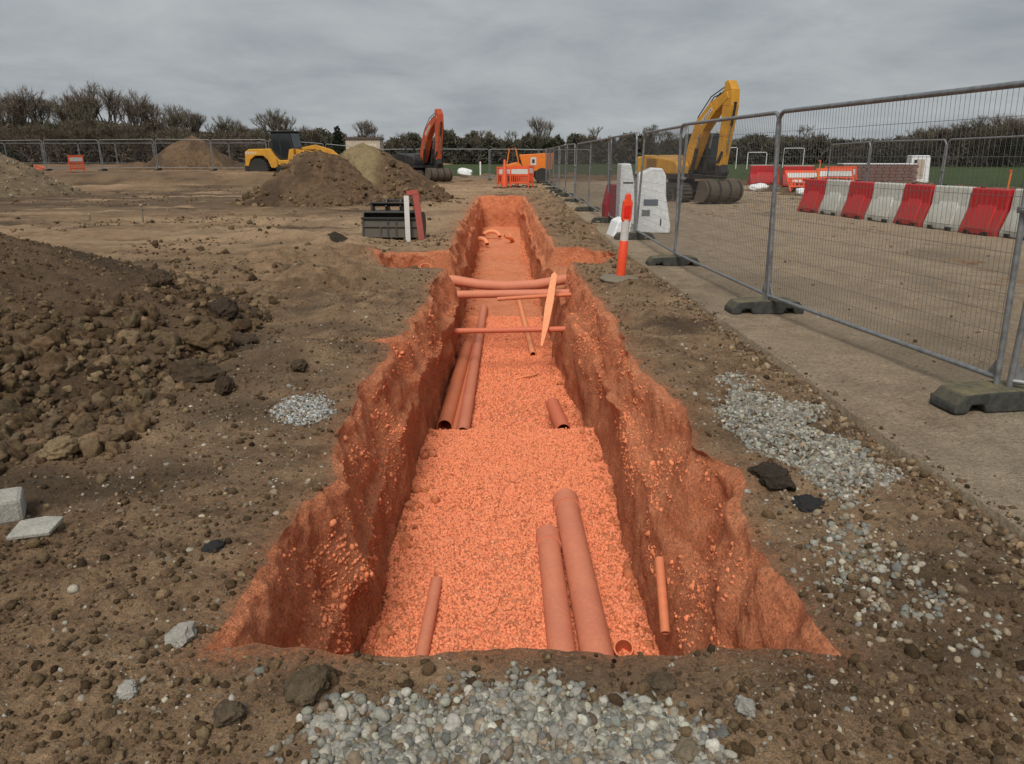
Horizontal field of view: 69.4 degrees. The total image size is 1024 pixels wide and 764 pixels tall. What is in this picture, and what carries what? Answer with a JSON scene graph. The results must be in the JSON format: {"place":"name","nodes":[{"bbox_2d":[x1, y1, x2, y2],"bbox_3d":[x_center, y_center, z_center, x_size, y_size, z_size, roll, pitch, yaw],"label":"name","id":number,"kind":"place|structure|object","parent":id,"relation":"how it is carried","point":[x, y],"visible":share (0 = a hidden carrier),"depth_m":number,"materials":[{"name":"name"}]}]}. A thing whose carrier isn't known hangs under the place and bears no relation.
{"place":"outdoors","nodes":[
{"label":"outdoors","id":0,"kind":"place"},
{"bbox_2d":[264,391,337,427],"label":"gravel","id":1,"kind":"structure","parent":0,"point":[311,410],"depth_m":4.62,"materials":[{"name":"gravel"}]},
{"bbox_2d":[0,163,1023,763],"bbox_3d":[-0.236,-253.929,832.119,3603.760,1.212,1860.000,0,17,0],"label":"ground","id":2,"kind":"structure","parent":0,"point":[314,229],"depth_m":3.23,"materials":[{"name":"soil"}]},
{"bbox_2d":[0,487,25,524],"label":"concrete block","id":3,"kind":"object","parent":2,"relation":"on","point":[12,504],"depth_m":3.25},
{"bbox_2d":[6,516,63,540],"bbox_3d":[-2.045,0.624,3.181,0.189,0.018,0.145,-7,24,-10],"label":"stone slab","id":4,"kind":"object","parent":2,"relation":"on","point":[37,527],"depth_m":3.16,"materials":[{"name":"concrete"}]},
{"bbox_2d":[0,153,84,197],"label":"gravel heap","id":5,"kind":"object","parent":2,"relation":"on","point":[11,170],"visible":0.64,"depth_m":29.01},
{"bbox_2d":[0,150,461,206],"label":"dirt mound","id":6,"kind":"object","parent":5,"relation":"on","point":[246,195],"visible":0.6,"depth_m":24.46,"materials":[{"name":"soil"}]},
{"bbox_2d":[38,435,80,460],"bbox_3d":[-2.437,0.362,4.000,0.176,0.135,0.207,5,18,15],"label":"rock","id":7,"kind":"object","parent":2,"relation":"on","point":[61,447],"visible":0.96,"depth_m":3.94,"materials":[{"name":"stone"}]},
{"bbox_2d":[116,679,137,699],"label":"rock","id":8,"kind":"object","parent":2,"relation":"on","point":[127,689],"visible":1,"depth_m":2.14,"materials":[{"name":"stone"}]},
{"bbox_2d":[0,235,261,407],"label":"soil heap","id":9,"kind":"object","parent":2,"relation":"on","point":[56,295],"visible":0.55,"depth_m":6.18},
{"bbox_2d":[0,232,287,475],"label":"rubble pile","id":10,"kind":"object","parent":9,"relation":"on","point":[41,340],"visible":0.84,"depth_m":5.18,"materials":[{"name":"stone"}]},
{"bbox_2d":[170,358,226,382],"bbox_3d":[-2.179,-0.059,5.159,0.337,0.232,0.274,0,17,0],"label":"soil clod","id":11,"kind":"object","parent":10,"relation":"on","point":[194,370],"visible":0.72,"depth_m":5.09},
{"bbox_2d":[144,268,173,286],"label":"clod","id":12,"kind":"object","parent":9,"relation":"on","point":[157,277],"visible":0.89,"depth_m":6.95,"materials":[{"name":"soil"}]},
{"bbox_2d":[180,322,234,353],"bbox_3d":[-2.449,-0.314,5.914,0.448,0.294,0.357,0,17,0],"label":"boulder","id":13,"kind":"object","parent":9,"relation":"on","point":[210,337],"visible":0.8,"depth_m":5.80,"materials":[{"name":"stone"}]},
{"bbox_2d":[207,296,238,320],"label":"soil clod","id":14,"kind":"object","parent":9,"relation":"on","point":[222,307],"visible":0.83,"depth_m":6.64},
{"bbox_2d":[164,620,196,647],"bbox_3d":[-1.087,0.831,2.434,0.097,0.074,0.110,0,17,0],"label":"rock","id":15,"kind":"object","parent":2,"relation":"on","point":[181,634],"visible":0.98,"depth_m":2.41,"materials":[{"name":"stone"}]},
{"bbox_2d":[142,135,244,169],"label":"soil heap","id":16,"kind":"object","parent":2,"relation":"on","point":[203,150],"visible":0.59,"depth_m":48.34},
{"bbox_2d":[211,699,244,727],"bbox_3d":[-0.796,0.935,2.083,0.089,0.068,0.093,0,17,0],"label":"soil clod","id":17,"kind":"object","parent":2,"relation":"on","point":[227,712],"visible":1,"depth_m":2.06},
{"bbox_2d":[245,130,337,171],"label":"wheel loader","id":18,"kind":"object","parent":2,"relation":"on","point":[286,145],"visible":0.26,"depth_m":43.85,"materials":[{"name":"metal"}]},
{"bbox_2d":[281,663,329,706],"bbox_3d":[-0.603,0.882,2.150,0.123,0.094,0.157,4,18,13],"label":"soil clod","id":19,"kind":"object","parent":2,"relation":"on","point":[306,685],"visible":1,"depth_m":2.12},
{"bbox_2d":[242,149,384,206],"bbox_3d":[-6.450,-6.640,25.159,6.710,2.442,5.856,0,17,0],"label":"soil heap","id":20,"kind":"object","parent":2,"relation":"on","point":[304,181],"visible":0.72,"depth_m":23.82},
{"bbox_2d":[0,184,647,284],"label":"soil clods","id":21,"kind":"object","parent":2,"relation":"on","point":[252,277],"visible":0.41,"depth_m":13.72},
{"bbox_2d":[344,137,383,150],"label":"site cabin","id":22,"kind":"object","parent":2,"relation":"on","point":[376,142],"visible":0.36,"depth_m":56.41,"materials":[{"name":"beige metal"}]},
{"bbox_2d":[361,199,425,238],"bbox_3d":[-2.303,-3.187,14.407,1.178,0.739,0.603,1,17,4],"label":"excavator bucket","id":23,"kind":"object","parent":2,"relation":"on","point":[387,222],"visible":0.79,"depth_m":14.24,"materials":[{"name":"metal"}]},
{"bbox_2d":[339,142,453,201],"bbox_3d":[-5.250,-7.148,26.467,7.564,2.718,6.344,0,17,0],"label":"soil heap","id":24,"kind":"object","parent":2,"relation":"on","point":[369,163],"visible":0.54,"depth_m":25.38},
{"bbox_2d":[406,190,424,239],"bbox_3d":[-1.831,-3.157,14.062,0.230,0.955,0.070,-7,6,2],"label":"board","id":25,"kind":"object","parent":2,"relation":"on","point":[418,213],"visible":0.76,"depth_m":14.03,"materials":[{"name":"red paint"}]},
{"bbox_2d":[393,109,452,181],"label":"excavator","id":26,"kind":"object","parent":2,"relation":"on","point":[427,161],"visible":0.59,"depth_m":42.42,"materials":[{"name":"metal"}]},
{"bbox_2d":[265,666,744,763],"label":"gravel","id":27,"kind":"structure","parent":2,"relation":"on","point":[532,731],"depth_m":2.02,"materials":[{"name":"gravel"}]},
{"bbox_2d":[670,736,699,763],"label":"rock","id":28,"kind":"object","parent":27,"relation":"on","point":[685,750],"visible":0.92,"depth_m":1.96,"materials":[{"name":"stone"}]},
{"bbox_2d":[0,276,1023,763],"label":"loose stones","id":29,"kind":"object","parent":2,"relation":"on","point":[720,730],"visible":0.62,"depth_m":2.55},
{"bbox_2d":[0,243,1023,763],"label":"soil crumbs","id":30,"kind":"object","parent":2,"relation":"on","point":[202,729],"visible":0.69,"depth_m":2.33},
{"bbox_2d":[203,195,840,656],"bbox_3d":[-0.213,-2.587,15.983,3.807,1.670,28.115,0,17,0],"label":"trench","id":31,"kind":"object","parent":2,"relation":"in","point":[389,525],"visible":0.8,"depth_m":4.89,"materials":[{"name":"orange soil"}]},
{"bbox_2d":[415,577,441,655],"bbox_3d":[-0.470,1.432,3.813,0.072,0.075,1.450,0,17,1],"label":"pipe","id":32,"kind":"object","parent":31,"relation":"on","point":[427,626],"visible":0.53,"depth_m":4.11,"materials":[{"name":"brown plastic"}]},
{"bbox_2d":[437,341,471,429],"bbox_3d":[-0.680,-0.027,9.249,0.164,0.185,3.301,0,17,1],"label":"pipe","id":33,"kind":"object","parent":31,"relation":"on","point":[450,405],"visible":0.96,"depth_m":8.72,"materials":[{"name":"orange plastic"}]},
{"bbox_2d":[457,304,487,429],"bbox_3d":[-0.510,-0.436,10.651,0.136,0.157,6.580,0,17,0],"label":"pipe","id":34,"kind":"object","parent":31,"relation":"on","point":[465,415],"visible":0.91,"depth_m":9.20,"materials":[{"name":"brown plastic"}]},
{"bbox_2d":[449,274,566,289],"bbox_3d":[-0.099,-1.480,10.867,2.454,0.248,0.389,0,17,0],"label":"pipe","id":35,"kind":"object","parent":31,"relation":"attached to","point":[461,281],"visible":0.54,"depth_m":10.72,"materials":[{"name":"brown plastic"}]},
{"bbox_2d":[452,326,565,333],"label":"pipe","id":36,"kind":"object","parent":31,"relation":"attached to","point":[506,330],"visible":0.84,"depth_m":9.54,"materials":[{"name":"orange plastic"}]},
{"bbox_2d":[457,289,568,298],"bbox_3d":[-0.040,-1.228,10.303,1.882,0.134,0.110,0,17,-1],"label":"pipe","id":37,"kind":"object","parent":31,"relation":"attached to","point":[482,293],"visible":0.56,"depth_m":10.25,"materials":[{"name":"brown plastic"}]},
{"bbox_2d":[540,272,556,347],"bbox_3d":[0.479,-0.962,9.662,0.105,0.024,1.287,3,55,10],"label":"board","id":38,"kind":"object","parent":31,"relation":"in","point":[549,302],"visible":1,"depth_m":9.67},
{"bbox_2d":[536,525,575,651],"bbox_3d":[0.260,1.398,3.961,0.170,0.168,2.355,0,17,-1],"label":"pipe","id":39,"kind":"object","parent":31,"relation":"on","point":[558,627],"visible":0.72,"depth_m":4.32,"materials":[{"name":"brown plastic"}]},
{"bbox_2d":[546,397,570,428],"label":"pipe","id":40,"kind":"object","parent":31,"relation":"on","point":[556,413],"visible":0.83,"depth_m":7.50,"materials":[{"name":"orange plastic"}]},
{"bbox_2d":[552,488,613,655],"bbox_3d":[0.435,1.313,4.197,0.199,0.211,2.857,0,17,-1],"label":"pipe","id":41,"kind":"object","parent":31,"relation":"on","point":[592,631],"visible":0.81,"depth_m":4.42,"materials":[{"name":"brown plastic"}]},
{"bbox_2d":[655,556,669,634],"bbox_3d":[0.765,1.082,3.768,0.048,0.260,0.357,1,17,3],"label":"pipe","id":42,"kind":"object","parent":31,"relation":"attached to","point":[662,598],"visible":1,"depth_m":3.74,"materials":[{"name":"orange plastic"}]},
{"bbox_2d":[506,148,552,181],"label":"dumper","id":43,"kind":"object","parent":2,"relation":"on","point":[537,162],"visible":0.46,"depth_m":41.53,"materials":[{"name":"metal"}]},
{"bbox_2d":[599,193,637,283],"bbox_3d":[1.388,-1.782,9.150,0.534,1.075,0.507,3,18,-1],"label":"bollard","id":44,"kind":"object","parent":2,"relation":"on","point":[626,216],"visible":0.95,"depth_m":9.12,"materials":[{"name":"plastic"}]},
{"bbox_2d":[641,669,677,694],"bbox_3d":[0.436,0.892,2.198,0.107,0.041,0.100,0,17,0],"label":"soil clod","id":45,"kind":"object","parent":2,"relation":"on","point":[662,682],"visible":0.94,"depth_m":2.18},
{"bbox_2d":[734,695,755,717],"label":"rock","id":46,"kind":"object","parent":2,"relation":"on","point":[743,705],"visible":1,"depth_m":2.07,"materials":[{"name":"stone"}]},
{"bbox_2d":[744,184,791,192],"bbox_3d":[12.200,-8.443,32.556,5.612,0.613,3.172,0,17,0],"label":"soil heap","id":47,"kind":"object","parent":2,"relation":"on","point":[784,188],"visible":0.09,"depth_m":31.84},
{"bbox_2d":[747,165,779,184],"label":"water barrier","id":48,"kind":"object","parent":47,"relation":"on","point":[767,175],"visible":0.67,"depth_m":33.18,"materials":[{"name":"red plastic"}]},
{"bbox_2d":[747,461,796,490],"bbox_3d":[1.227,0.453,3.504,0.184,0.095,0.256,0,17,0],"label":"soil clod","id":49,"kind":"object","parent":2,"relation":"on","point":[772,475],"visible":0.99,"depth_m":3.46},
{"bbox_2d":[776,190,794,194],"bbox_3d":[12.500,-7.572,29.685,4.636,0.658,2.684,0,17,0],"label":"soil heap","id":50,"kind":"object","parent":2,"relation":"on","point":[788,193],"visible":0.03,"depth_m":29.45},
{"bbox_2d":[785,170,816,191],"bbox_3d":[11.750,-8.074,29.722,1.500,0.980,0.550,-3,-18,-10],"label":"pedestrian barrier","id":51,"kind":"object","parent":50,"relation":"on","point":[798,173],"visible":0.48,"depth_m":29.73,"materials":[{"name":"orange plastic"}]},
{"bbox_2d":[791,494,824,512],"bbox_3d":[1.339,0.555,3.326,0.208,0.063,0.177,0,17,0],"label":"asphalt lump","id":52,"kind":"object","parent":2,"relation":"on","point":[806,503],"visible":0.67,"depth_m":3.30,"materials":[{"name":"asphalt"}]},
{"bbox_2d":[599,245,1023,569],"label":"edge rubble","id":53,"kind":"object","parent":2,"relation":"on","point":[1012,539],"visible":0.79,"depth_m":4.05,"materials":[{"name":"gravel"}]},
{"bbox_2d":[837,163,918,182],"bbox_3d":[15.330,-8.614,31.243,3.015,1.190,0.950,2,17,8],"label":"brick stack","id":54,"kind":"object","parent":2,"relation":"on","point":[897,172],"visible":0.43,"depth_m":30.71,"materials":[{"name":"brown brick"}]},
{"bbox_2d":[1001,114,1023,166],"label":"bare tree","id":55,"kind":"object","parent":2,"relation":"on","point":[1016,129],"visible":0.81,"depth_m":89.52,"materials":[{"name":"brown plant"}]},
{"bbox_2d":[0,0,1023,144],"label":"sky","id":56,"kind":"structure","parent":0,"point":[617,66],"materials":[{"name":"grey"}]},
{"bbox_2d":[444,163,1023,187],"bbox_3d":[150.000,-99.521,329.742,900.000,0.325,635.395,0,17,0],"label":"grass field","id":57,"kind":"structure","parent":0,"point":[485,168],"depth_m":65.12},
{"bbox_2d":[0,123,48,163],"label":"bare tree","id":58,"kind":"object","parent":57,"relation":"on","point":[31,137],"visible":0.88,"depth_m":72.29,"materials":[{"name":"brown plant"}]},
{"bbox_2d":[0,85,48,153],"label":"bare tree","id":59,"kind":"object","parent":57,"relation":"on","point":[42,115],"visible":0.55,"depth_m":82.79,"materials":[{"name":"brown plant"}]},
{"bbox_2d":[0,90,53,134],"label":"bare tree","id":60,"kind":"object","parent":57,"relation":"on","point":[31,113],"visible":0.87,"depth_m":82.68,"materials":[{"name":"brown plant"}]},
{"bbox_2d":[8,116,63,163],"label":"bare tree","id":61,"kind":"object","parent":57,"relation":"on","point":[49,124],"visible":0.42,"depth_m":78.07,"materials":[{"name":"brown plant"}]},
{"bbox_2d":[46,99,97,161],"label":"bare tree","id":62,"kind":"object","parent":57,"relation":"on","point":[63,116],"visible":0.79,"depth_m":78.78,"materials":[{"name":"brown plant"}]},
{"bbox_2d":[41,88,106,127],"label":"bare tree","id":63,"kind":"object","parent":57,"relation":"on","point":[90,100],"visible":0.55,"depth_m":84.05,"materials":[{"name":"brown plant"}]},
{"bbox_2d":[55,118,100,164],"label":"bare tree","id":64,"kind":"object","parent":57,"relation":"on","point":[74,132],"visible":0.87,"depth_m":74.10,"materials":[{"name":"brown plant"}]},
{"bbox_2d":[67,77,125,160],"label":"bare tree","id":65,"kind":"object","parent":57,"relation":"on","point":[109,105],"visible":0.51,"depth_m":86.06,"materials":[{"name":"brown plant"}]},
{"bbox_2d":[72,119,130,162],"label":"bare tree","id":66,"kind":"object","parent":57,"relation":"on","point":[104,132],"visible":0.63,"depth_m":74.76,"materials":[{"name":"brown plant"}]},
{"bbox_2d":[96,123,150,163],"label":"bare tree","id":67,"kind":"object","parent":57,"relation":"on","point":[109,130],"visible":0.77,"depth_m":73.58,"materials":[{"name":"brown plant"}]},
{"bbox_2d":[104,89,150,161],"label":"bare tree","id":68,"kind":"object","parent":57,"relation":"on","point":[127,103],"visible":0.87,"depth_m":77.99,"materials":[{"name":"brown plant"}]},
{"bbox_2d":[0,117,270,163],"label":"hedgerow","id":69,"kind":"object","parent":57,"relation":"on","point":[94,153],"visible":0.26,"depth_m":84.54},
{"bbox_2d":[120,96,166,157],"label":"bare tree","id":70,"kind":"object","parent":57,"relation":"on","point":[151,109],"visible":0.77,"depth_m":79.81,"materials":[{"name":"brown plant"}]},
{"bbox_2d":[139,107,195,147],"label":"bare tree","id":71,"kind":"object","parent":57,"relation":"on","point":[174,120],"visible":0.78,"depth_m":79.50,"materials":[{"name":"brown plant"}]},
{"bbox_2d":[161,108,208,134],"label":"bare tree","id":72,"kind":"object","parent":57,"relation":"on","point":[198,124],"visible":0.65,"depth_m":86.00,"materials":[{"name":"brown plant"}]},
{"bbox_2d":[202,114,247,150],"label":"bare tree","id":73,"kind":"object","parent":57,"relation":"on","point":[221,126],"visible":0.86,"depth_m":78.31,"materials":[{"name":"brown plant"}]},
{"bbox_2d":[250,109,296,135],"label":"bare tree","id":74,"kind":"object","parent":57,"relation":"on","point":[273,118],"visible":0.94,"depth_m":107.84,"materials":[{"name":"brown plant"}]},
{"bbox_2d":[234,125,915,163],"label":"hedgerow","id":75,"kind":"object","parent":57,"relation":"on","point":[451,143],"visible":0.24,"depth_m":122.85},
{"bbox_2d":[892,125,1023,166],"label":"hedgerow","id":76,"kind":"object","parent":57,"relation":"on","point":[951,159],"visible":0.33,"depth_m":97.00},
{"bbox_2d":[953,115,1006,166],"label":"bare tree","id":77,"kind":"object","parent":57,"relation":"on","point":[982,123],"visible":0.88,"depth_m":89.57,"materials":[{"name":"brown plant"}]},
{"bbox_2d":[990,111,1023,166],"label":"bare tree","id":78,"kind":"object","parent":57,"relation":"on","point":[996,120],"visible":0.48,"depth_m":93.55,"materials":[{"name":"brown plant"}]},
{"bbox_2d":[541,181,1023,539],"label":"haul road","id":79,"kind":"structure","parent":0,"point":[977,449],"depth_m":7.06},
{"bbox_2d":[574,206,599,211],"bbox_3d":[2.100,-4.815,20.593,0.720,0.135,0.230,0,17,1],"label":"ballast block","id":80,"kind":"object","parent":79,"relation":"on","point":[586,209],"depth_m":20.49,"materials":[{"name":"rubber"}]},
{"bbox_2d":[574,141,591,205],"bbox_3d":[2.119,-6.258,22.221,0.081,1.800,4.022,1,17,-1],"label":"fence","id":81,"kind":"object","parent":80,"relation":"on","point":[576,169],"visible":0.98,"depth_m":22.37,"materials":[{"name":"metal"}]},
{"bbox_2d":[591,217,614,222],"bbox_3d":[2.180,-3.715,16.956,0.720,0.135,0.230,2,17,7],"label":"ballast block","id":82,"kind":"object","parent":79,"relation":"on","point":[603,219],"depth_m":16.86,"materials":[{"name":"rubber"}]},
{"bbox_2d":[588,138,611,212],"bbox_3d":[2.178,-5.126,18.491,0.081,1.800,3.819,0,17,-1],"label":"fence","id":83,"kind":"object","parent":82,"relation":"on","point":[592,170],"visible":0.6,"depth_m":18.77,"materials":[{"name":"metal"}]},
{"bbox_2d":[615,163,634,224],"bbox_3d":[2.508,-4.147,16.331,0.340,1.300,0.458,-1,17,-3],"label":"barrier block","id":84,"kind":"object","parent":79,"relation":"on","point":[625,179],"depth_m":16.09,"materials":[{"name":"white plastic"}]},
{"bbox_2d":[614,232,654,239],"bbox_3d":[2.240,-2.680,13.560,0.720,0.135,0.230,0,17,0],"label":"ballast block","id":85,"kind":"object","parent":79,"relation":"on","point":[635,236],"depth_m":13.46,"materials":[{"name":"rubber"}]},
{"bbox_2d":[608,132,638,231],"bbox_3d":[2.211,-4.057,14.972,0.081,1.799,3.566,-2,17,0],"label":"fence","id":86,"kind":"object","parent":85,"relation":"on","point":[611,167],"visible":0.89,"depth_m":14.70,"materials":[{"name":"metal"}]},
{"bbox_2d":[636,167,669,232],"bbox_3d":[2.811,-3.611,14.709,0.670,1.250,0.510,1,17,4],"label":"barrier block","id":87,"kind":"object","parent":79,"relation":"on","point":[649,200],"depth_m":14.49,"materials":[{"name":"white plastic"}]},
{"bbox_2d":[645,255,699,265],"bbox_3d":[2.240,-1.690,10.308,0.720,0.135,0.230,-1,17,-3],"label":"ballast block","id":88,"kind":"object","parent":79,"relation":"on","point":[667,260],"depth_m":10.20,"materials":[{"name":"rubber"}]},
{"bbox_2d":[635,125,688,255],"bbox_3d":[2.307,-3.045,11.649,0.081,1.800,3.413,2,17,-1],"label":"fence","id":89,"kind":"object","parent":88,"relation":"on","point":[682,177],"visible":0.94,"depth_m":11.55,"materials":[{"name":"metal"}]},
{"bbox_2d":[637,80,743,202],"bbox_3d":[6.232,-8.088,25.203,2.112,3.762,4.344,-8,19,-24],"label":"excavator","id":90,"kind":"object","parent":79,"relation":"on","point":[724,103],"visible":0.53,"depth_m":24.05,"materials":[{"name":"metal"}]},
{"bbox_2d":[724,297,803,314],"bbox_3d":[2.470,-0.749,7.249,0.720,0.135,0.230,-1,17,-4],"label":"ballast block","id":91,"kind":"object","parent":79,"relation":"on","point":[752,305],"depth_m":7.14,"materials":[{"name":"concrete"}]},
{"bbox_2d":[674,111,781,297],"bbox_3d":[2.366,-2.078,8.489,0.081,1.800,3.219,-2,17,-4],"label":"fence","id":92,"kind":"object","parent":91,"relation":"on","point":[687,190],"visible":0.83,"depth_m":8.27,"materials":[{"name":"metal"}]},
{"bbox_2d":[797,178,826,212],"bbox_3d":[8.300,-5.076,20.147,0.532,0.905,0.970,-4,17,-12],"label":"water barrier","id":93,"kind":"object","parent":79,"relation":"on","point":[819,197],"visible":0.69,"depth_m":20.07,"materials":[{"name":"red plastic"}]},
{"bbox_2d":[818,179,852,215],"bbox_3d":[8.459,-4.793,19.170,0.532,0.905,0.970,-3,17,-9],"label":"water barrier","id":94,"kind":"object","parent":79,"relation":"on","point":[835,197],"visible":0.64,"depth_m":19.06,"materials":[{"name":"white plastic"}]},
{"bbox_2d":[840,180,874,219],"bbox_3d":[8.618,-4.487,18.199,0.532,0.905,0.970,-2,17,-8],"label":"water barrier","id":95,"kind":"object","parent":79,"relation":"on","point":[854,200],"visible":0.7,"depth_m":18.11,"materials":[{"name":"red plastic"}]},
{"bbox_2d":[864,181,905,222],"bbox_3d":[8.777,-4.193,17.225,0.532,0.905,0.970,-4,17,-12],"label":"water barrier","id":96,"kind":"object","parent":79,"relation":"on","point":[897,198],"visible":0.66,"depth_m":17.13,"materials":[{"name":"white plastic"}]},
{"bbox_2d":[893,183,935,226],"bbox_3d":[8.936,-3.901,16.250,0.532,0.905,0.970,-2,17,-5],"label":"water barrier","id":97,"kind":"object","parent":79,"relation":"on","point":[918,205],"visible":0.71,"depth_m":16.14,"materials":[{"name":"red plastic"}]},
{"bbox_2d":[923,184,974,231],"bbox_3d":[9.095,-3.604,15.277,0.532,0.905,0.970,-3,17,-11],"label":"water barrier","id":98,"kind":"object","parent":79,"relation":"on","point":[957,208],"visible":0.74,"depth_m":15.18,"materials":[{"name":"white plastic"}]},
{"bbox_2d":[930,380,1023,414],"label":"ballast block","id":99,"kind":"object","parent":79,"relation":"on","point":[964,397],"depth_m":4.40,"materials":[{"name":"concrete"}]},
{"bbox_2d":[766,80,1023,384],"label":"fence","id":100,"kind":"object","parent":99,"relation":"on","point":[994,371],"visible":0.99,"depth_m":5.17,"materials":[{"name":"metal"}]},
{"bbox_2d":[1006,301,1023,387],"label":"fence","id":101,"kind":"object","parent":99,"relation":"on","point":[1015,373],"visible":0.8,"depth_m":4.39,"materials":[{"name":"metal"}]},
{"bbox_2d":[958,186,1015,236],"bbox_3d":[9.254,-3.302,14.305,0.532,0.905,0.970,-2,17,-7],"label":"water barrier","id":102,"kind":"object","parent":79,"relation":"on","point":[982,212],"visible":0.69,"depth_m":14.18,"materials":[{"name":"red plastic"}]},
{"bbox_2d":[999,189,1023,240],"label":"water barrier","id":103,"kind":"object","parent":79,"relation":"on","point":[1015,218],"visible":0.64,"depth_m":13.61,"materials":[{"name":"white plastic"}]},
{"bbox_3d":[10.150,-5.801,23.952,0.720,0.135,0.230,0,17,0],"label":"ballast block","id":104,"kind":"object","parent":79,"relation":"on","visible":0},
{"bbox_2d":[827,141,870,181],"bbox_3d":[9.923,-6.184,22.038,0.081,1.800,3.532,2,17,5],"label":"fence","id":105,"kind":"object","parent":104,"relation":"on","point":[868,154],"visible":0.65,"depth_m":21.58,"materials":[{"name":"metal"}]},
{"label":"ballast block","id":106,"kind":"object","parent":79,"relation":"on","visible":0},
{"bbox_2d":[866,139,946,184],"bbox_3d":[9.794,-5.163,18.676,0.081,1.799,3.516,0,17,-2],"label":"fence","id":107,"kind":"object","parent":106,"relation":"on","point":[930,140],"visible":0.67,"depth_m":18.26,"materials":[{"name":"metal"}]},
{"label":"ballast block","id":108,"kind":"object","parent":79,"relation":"on","visible":0},
{"bbox_2d":[940,135,1023,188],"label":"fence","id":109,"kind":"object","parent":108,"relation":"on","point":[947,147],"visible":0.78,"depth_m":15.74,"materials":[{"name":"metal"}]},
{"bbox_2d":[706,372,1010,688],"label":"gravel","id":110,"kind":"structure","parent":0,"point":[849,464],"depth_m":3.65,"materials":[{"name":"gravel"}]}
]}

